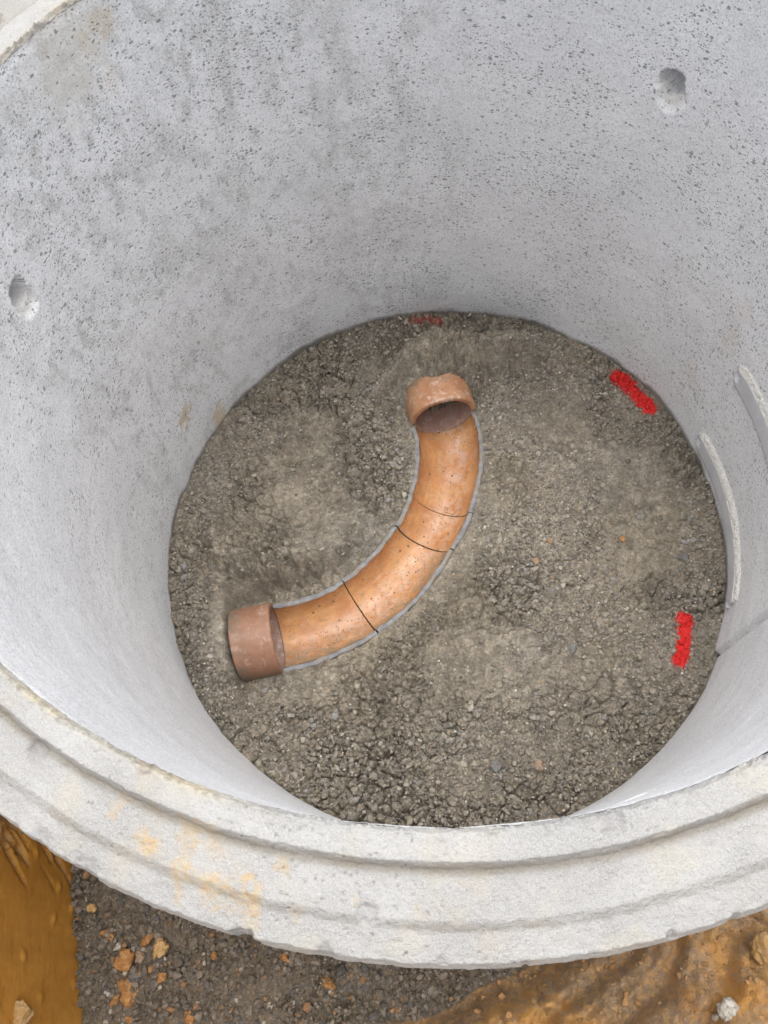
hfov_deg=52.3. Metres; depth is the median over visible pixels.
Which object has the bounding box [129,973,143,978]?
stone
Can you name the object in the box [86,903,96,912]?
clay lump
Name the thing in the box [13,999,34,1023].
clay lump
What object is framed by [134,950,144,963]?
stone
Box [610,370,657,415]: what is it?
paint mark
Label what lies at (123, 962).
clay lump
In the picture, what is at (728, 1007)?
stone
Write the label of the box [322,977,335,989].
clay lump
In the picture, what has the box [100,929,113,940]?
clay lump
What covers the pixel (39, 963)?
trench wall
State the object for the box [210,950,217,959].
clay lump
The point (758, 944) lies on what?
clay lump
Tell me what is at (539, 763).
pebble
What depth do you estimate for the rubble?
1.42 m
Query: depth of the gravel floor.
1.66 m
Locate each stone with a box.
[113,942,121,950]
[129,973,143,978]
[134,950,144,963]
[711,1013,718,1020]
[716,996,739,1021]
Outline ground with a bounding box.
[70,784,767,1023]
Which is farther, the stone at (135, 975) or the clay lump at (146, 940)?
the clay lump at (146, 940)
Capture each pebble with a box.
[489,760,500,771]
[530,557,540,564]
[534,759,544,772]
[568,643,576,654]
[678,554,688,561]
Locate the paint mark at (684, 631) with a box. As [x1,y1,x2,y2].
[672,612,693,667]
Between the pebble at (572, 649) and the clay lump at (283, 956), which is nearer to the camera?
the clay lump at (283, 956)
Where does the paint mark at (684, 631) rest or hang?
on the gravel floor
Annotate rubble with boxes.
[70,865,767,1023]
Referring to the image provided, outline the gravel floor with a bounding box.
[168,311,726,827]
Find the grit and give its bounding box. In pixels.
[171,313,726,827]
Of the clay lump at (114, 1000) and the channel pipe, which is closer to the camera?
the clay lump at (114, 1000)
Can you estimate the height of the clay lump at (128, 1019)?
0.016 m
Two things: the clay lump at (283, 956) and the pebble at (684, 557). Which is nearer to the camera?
the clay lump at (283, 956)
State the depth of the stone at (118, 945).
1.46 m
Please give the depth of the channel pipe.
1.73 m
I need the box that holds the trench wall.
[0,815,82,1023]
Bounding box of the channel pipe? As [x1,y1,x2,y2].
[228,372,483,681]
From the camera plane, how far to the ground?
1.32 m
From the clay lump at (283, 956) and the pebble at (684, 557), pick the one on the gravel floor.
the pebble at (684, 557)
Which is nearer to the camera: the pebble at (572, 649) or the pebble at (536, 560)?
the pebble at (572, 649)
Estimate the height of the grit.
0.176 m
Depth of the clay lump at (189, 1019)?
1.41 m
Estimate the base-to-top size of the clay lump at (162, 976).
0.013 m
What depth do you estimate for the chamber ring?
1.25 m
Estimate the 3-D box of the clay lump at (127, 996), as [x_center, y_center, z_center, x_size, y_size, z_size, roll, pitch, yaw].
[-0.468,0.882,1.438,0.037,0.030,0.053,-22,67,-5]
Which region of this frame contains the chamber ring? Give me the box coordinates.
[0,0,767,969]
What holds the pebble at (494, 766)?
on the gravel floor
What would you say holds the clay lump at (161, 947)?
on the ground
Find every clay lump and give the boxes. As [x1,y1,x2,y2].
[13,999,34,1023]
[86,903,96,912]
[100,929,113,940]
[109,995,119,1006]
[113,947,134,971]
[117,977,139,1008]
[125,1016,131,1023]
[141,932,152,946]
[153,937,169,958]
[157,972,166,983]
[183,1010,195,1023]
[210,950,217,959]
[280,953,288,962]
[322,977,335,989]
[749,930,767,965]
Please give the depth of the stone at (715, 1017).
1.17 m

